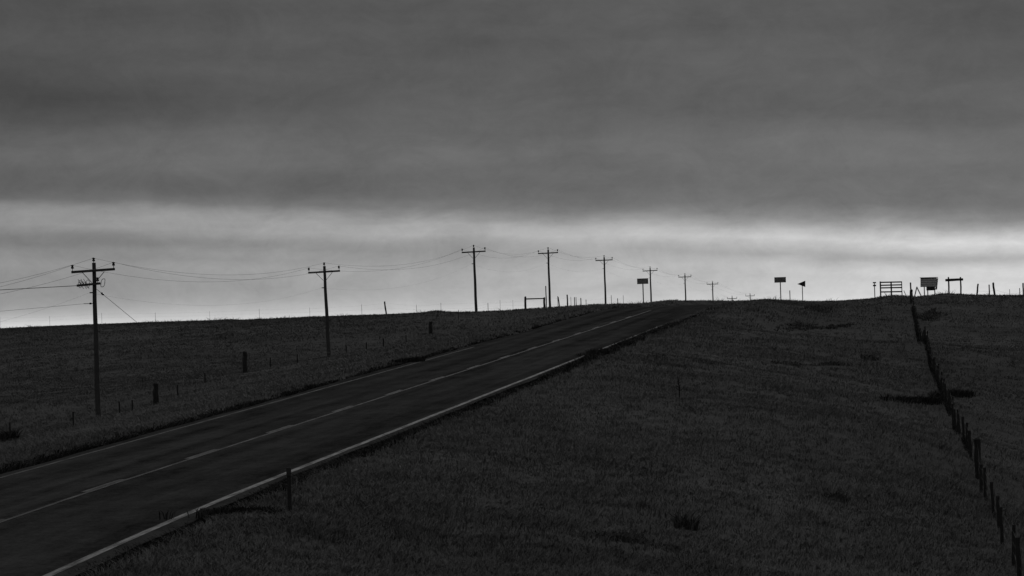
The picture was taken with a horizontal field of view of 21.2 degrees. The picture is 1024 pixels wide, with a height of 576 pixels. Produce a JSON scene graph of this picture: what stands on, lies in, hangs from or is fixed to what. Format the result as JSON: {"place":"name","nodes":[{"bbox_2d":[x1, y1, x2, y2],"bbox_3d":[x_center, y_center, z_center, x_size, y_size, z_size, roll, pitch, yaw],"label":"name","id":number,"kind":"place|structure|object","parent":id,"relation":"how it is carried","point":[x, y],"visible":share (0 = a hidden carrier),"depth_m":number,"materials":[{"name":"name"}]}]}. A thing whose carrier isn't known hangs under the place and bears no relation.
{"place":"outdoors","nodes":[
{"label":"outdoors","id":0,"kind":"place"},
{"bbox_2d":[0,304,717,575],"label":"road","id":1,"kind":"structure","parent":0,"point":[44,541],"depth_m":74.15,"materials":[{"name":"grey asphalt"}]},
{"bbox_2d":[82,479,123,491],"bbox_3d":[-9.443,4.562,63.235,0.146,0.111,3.052,-2,-1,8],"label":"dash","id":2,"kind":"object","parent":1,"relation":"on","point":[102,485],"visible":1,"depth_m":63.18,"materials":[{"name":"paint"}]},
{"bbox_2d":[185,449,216,458],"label":"dash","id":3,"kind":"object","parent":1,"relation":"on","point":[200,454],"visible":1,"depth_m":71.71,"materials":[{"name":"paint"}]},
{"bbox_2d":[0,347,472,477],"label":"edge line","id":4,"kind":"object","parent":1,"relation":"on","point":[208,420],"visible":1,"depth_m":84.70,"materials":[{"name":"paint"}]},
{"bbox_2d":[266,425,291,432],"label":"dash","id":5,"kind":"object","parent":1,"relation":"on","point":[278,429],"visible":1,"depth_m":80.39,"materials":[{"name":"paint"}]},
{"bbox_2d":[0,310,650,522],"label":"line","id":6,"kind":"object","parent":1,"relation":"on","point":[264,435],"visible":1,"depth_m":75.55,"materials":[{"name":"paint"}]},
{"bbox_2d":[43,327,657,575],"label":"edge line","id":7,"kind":"object","parent":1,"relation":"on","point":[65,567],"visible":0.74,"depth_m":61.50,"materials":[{"name":"white paint"}]},
{"bbox_2d":[0,290,1023,575],"bbox_3d":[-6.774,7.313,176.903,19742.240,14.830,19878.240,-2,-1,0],"label":"ground","id":8,"kind":"structure","parent":0,"point":[878,334],"depth_m":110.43,"materials":[{"name":"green plant"}]},
{"bbox_2d":[0,429,22,441],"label":"weed patch","id":9,"kind":"object","parent":8,"relation":"on","point":[4,436],"visible":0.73,"depth_m":124.46,"materials":[{"name":"plant"}]},
{"bbox_2d":[71,258,114,416],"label":"utility pole","id":10,"kind":"object","parent":8,"relation":"on","point":[95,279],"visible":1,"depth_m":143.75,"materials":[{"name":"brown wood"}]},
{"bbox_2d":[3,285,76,289],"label":"service cable","id":11,"kind":"object","parent":10,"relation":"attached to","point":[39,287],"visible":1,"depth_m":144.09,"materials":[{"name":"metal"}]},
{"bbox_2d":[98,290,206,379],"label":"guy wire","id":12,"kind":"object","parent":10,"relation":"attached to","point":[102,293],"visible":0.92,"depth_m":151.28,"materials":[{"name":"metal"}]},
{"bbox_2d":[1,250,701,286],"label":"power wire","id":13,"kind":"object","parent":10,"relation":"attached to","point":[313,268],"visible":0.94,"depth_m":199.64,"materials":[{"name":"black metal"}]},
{"bbox_2d":[8,264,708,319],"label":"power wire","id":14,"kind":"object","parent":10,"relation":"attached to","point":[306,292],"visible":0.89,"depth_m":179.33,"materials":[{"name":"black metal"}]},
{"bbox_2d":[2,245,736,291],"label":"power wire","id":15,"kind":"object","parent":10,"relation":"attached to","point":[299,268],"visible":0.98,"depth_m":183.50,"materials":[{"name":"black metal"}]},
{"bbox_2d":[159,503,285,520],"bbox_3d":[-5.868,4.562,55.768,2.548,0.312,1.242,-2,-1,0],"label":"weed patch","id":16,"kind":"object","parent":8,"relation":"on","point":[213,511],"visible":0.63,"depth_m":55.64,"materials":[{"name":"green plant"}]},
{"bbox_2d":[11,301,487,321],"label":"wire fence","id":17,"kind":"object","parent":8,"relation":"on","point":[300,312],"visible":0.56,"depth_m":295.86,"materials":[{"name":"wood"}]},
{"bbox_2d":[286,467,291,511],"bbox_3d":[-4.544,4.344,55.927,0.100,1.350,0.066,-2,-1,0],"label":"marker post","id":18,"kind":"object","parent":8,"relation":"on","point":[289,487],"visible":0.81,"depth_m":55.91,"materials":[{"name":"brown wood"}]},
{"bbox_2d":[9,295,623,437],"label":"wire fence","id":19,"kind":"object","parent":8,"relation":"on","point":[156,389],"visible":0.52,"depth_m":164.36,"materials":[{"name":"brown wood"}]},
{"bbox_2d":[308,262,339,355],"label":"utility pole","id":20,"kind":"object","parent":8,"relation":"on","point":[324,271],"visible":0.94,"depth_m":199.09,"materials":[{"name":"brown wood"}]},
{"bbox_2d":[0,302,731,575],"bbox_3d":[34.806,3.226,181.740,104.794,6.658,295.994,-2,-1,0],"label":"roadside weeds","id":21,"kind":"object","parent":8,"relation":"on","point":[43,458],"visible":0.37,"depth_m":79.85,"materials":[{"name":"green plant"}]},
{"bbox_2d":[389,357,426,362],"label":"weed patch","id":22,"kind":"object","parent":8,"relation":"on","point":[409,359],"visible":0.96,"depth_m":122.97,"materials":[{"name":"black plant"}]},
{"bbox_2d":[461,245,485,310],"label":"utility pole","id":23,"kind":"object","parent":8,"relation":"on","point":[475,285],"visible":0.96,"depth_m":265.75,"materials":[{"name":"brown wood"}]},
{"bbox_2d":[524,286,546,307],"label":"brace frame","id":24,"kind":"object","parent":8,"relation":"on","point":[525,306],"visible":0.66,"depth_m":289.94,"materials":[{"name":"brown wood"}]},
{"bbox_2d":[538,247,557,306],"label":"utility pole","id":25,"kind":"object","parent":8,"relation":"on","point":[549,287],"visible":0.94,"depth_m":318.52,"materials":[{"name":"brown wood"}]},
{"bbox_2d":[577,347,613,355],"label":"weed patch","id":26,"kind":"object","parent":8,"relation":"on","point":[590,351],"visible":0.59,"depth_m":123.89,"materials":[{"name":"black plant"}]},
{"bbox_2d":[595,255,612,303],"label":"utility pole","id":27,"kind":"object","parent":8,"relation":"on","point":[604,260],"visible":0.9,"depth_m":374.22,"materials":[{"name":"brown wood"}]},
{"bbox_2d":[570,530,699,553],"bbox_3d":[2.631,5.388,58.393,2.697,0.632,1.836,-2,-1,8],"label":"weed patch","id":28,"kind":"object","parent":8,"relation":"on","point":[629,536],"visible":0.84,"depth_m":58.04,"materials":[{"name":"plant"}]},
{"bbox_2d":[637,278,647,302],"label":"road sign","id":29,"kind":"object","parent":8,"relation":"on","point":[642,281],"visible":0.91,"depth_m":244.99,"materials":[{"name":"metal"}]},
{"bbox_2d":[646,267,656,301],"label":"utility pole","id":30,"kind":"object","parent":8,"relation":"on","point":[650,270],"visible":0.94,"depth_m":436.72,"materials":[{"name":"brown wood"}]},
{"bbox_2d":[667,510,700,530],"bbox_3d":[3.907,5.337,62.612,0.963,0.557,1.268,-1,-1,-22],"label":"weed patch","id":31,"kind":"object","parent":8,"relation":"on","point":[686,521],"visible":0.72,"depth_m":62.29,"materials":[{"name":"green plant"}]},
{"bbox_2d":[678,273,690,299],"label":"utility pole","id":32,"kind":"object","parent":8,"relation":"on","point":[685,283],"visible":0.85,"depth_m":500.03,"materials":[{"name":"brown wood"}]},
{"bbox_2d":[707,281,714,300],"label":"utility pole","id":33,"kind":"object","parent":8,"relation":"on","point":[712,286],"visible":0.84,"depth_m":564.76,"materials":[{"name":"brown wood"}]},
{"bbox_2d":[774,277,785,298],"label":"road sign","id":34,"kind":"object","parent":8,"relation":"on","point":[780,280],"visible":0.93,"depth_m":261.99,"materials":[{"name":"metal"}]},
{"bbox_2d":[798,281,804,299],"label":"pennant sign","id":35,"kind":"object","parent":8,"relation":"on","point":[802,284],"visible":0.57,"depth_m":284.99,"materials":[{"name":"metal"}]},
{"bbox_2d":[741,319,882,332],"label":"weed patch","id":36,"kind":"object","parent":8,"relation":"on","point":[809,326],"visible":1,"depth_m":177.82,"materials":[{"name":"black plant"}]},
{"bbox_2d":[760,360,864,366],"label":"weed patch","id":37,"kind":"object","parent":8,"relation":"on","point":[819,364],"visible":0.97,"depth_m":130.32,"materials":[{"name":"black plant"}]},
{"bbox_2d":[800,302,834,312],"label":"weed patch","id":38,"kind":"object","parent":8,"relation":"on","point":[819,308],"visible":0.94,"depth_m":191.82,"materials":[{"name":"black plant"}]},
{"bbox_2d":[821,489,850,503],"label":"weed patch","id":39,"kind":"object","parent":8,"relation":"on","point":[840,496],"visible":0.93,"depth_m":72.20,"materials":[{"name":"plant"}]},
{"bbox_2d":[860,353,879,360],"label":"weed patch","id":40,"kind":"object","parent":8,"relation":"on","point":[869,356],"visible":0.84,"depth_m":142.97,"materials":[{"name":"plant"}]},
{"bbox_2d":[880,281,902,295],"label":"barred gate","id":41,"kind":"structure","parent":8,"relation":"on","point":[891,285],"depth_m":225.94,"materials":[{"name":"grey wood"}]},
{"bbox_2d":[880,392,951,404],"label":"weed patch","id":42,"kind":"object","parent":8,"relation":"on","point":[918,399],"visible":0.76,"depth_m":114.41,"materials":[{"name":"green plant"}]},
{"bbox_2d":[920,277,937,294],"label":"boarded panel","id":43,"kind":"object","parent":8,"relation":"on","point":[927,283],"visible":0.84,"depth_m":233.01,"materials":[{"name":"grey wood"}]},
{"bbox_2d":[916,308,946,321],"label":"weed patch","id":44,"kind":"object","parent":8,"relation":"on","point":[933,314],"visible":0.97,"depth_m":189.54,"materials":[{"name":"plant"}]},
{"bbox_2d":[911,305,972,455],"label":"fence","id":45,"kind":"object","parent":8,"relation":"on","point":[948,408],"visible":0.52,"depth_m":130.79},
{"bbox_2d":[927,388,979,398],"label":"weed patch","id":46,"kind":"object","parent":8,"relation":"on","point":[958,393],"visible":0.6,"depth_m":123.86,"materials":[{"name":"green plant"}]},
{"bbox_2d":[945,277,962,293],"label":"brace frame","id":47,"kind":"object","parent":8,"relation":"on","point":[960,279],"visible":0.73,"depth_m":235.92,"materials":[{"name":"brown wood"}]},
{"bbox_2d":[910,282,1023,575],"bbox_3d":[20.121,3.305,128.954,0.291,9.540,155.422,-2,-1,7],"label":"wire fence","id":48,"kind":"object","parent":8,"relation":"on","point":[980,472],"visible":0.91,"depth_m":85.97,"materials":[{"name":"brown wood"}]},
{"bbox_2d":[976,282,1023,293],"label":"wire fence","id":49,"kind":"object","parent":8,"relation":"on","point":[994,288],"visible":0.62,"depth_m":237.96,"materials":[{"name":"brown wood"}]},
{"bbox_2d":[0,0,1023,327],"label":"sky","id":50,"kind":"structure","parent":0,"point":[840,148],"materials":[{"name":"grey"}]},
{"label":"utility pole","id":51,"kind":"object","parent":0,"visible":0},
{"bbox_2d":[2,250,667,293],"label":"power wire","id":52,"kind":"object","parent":51,"relation":"attached to","point":[270,278],"visible":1,"depth_m":171.28,"materials":[{"name":"black metal"}]}
]}

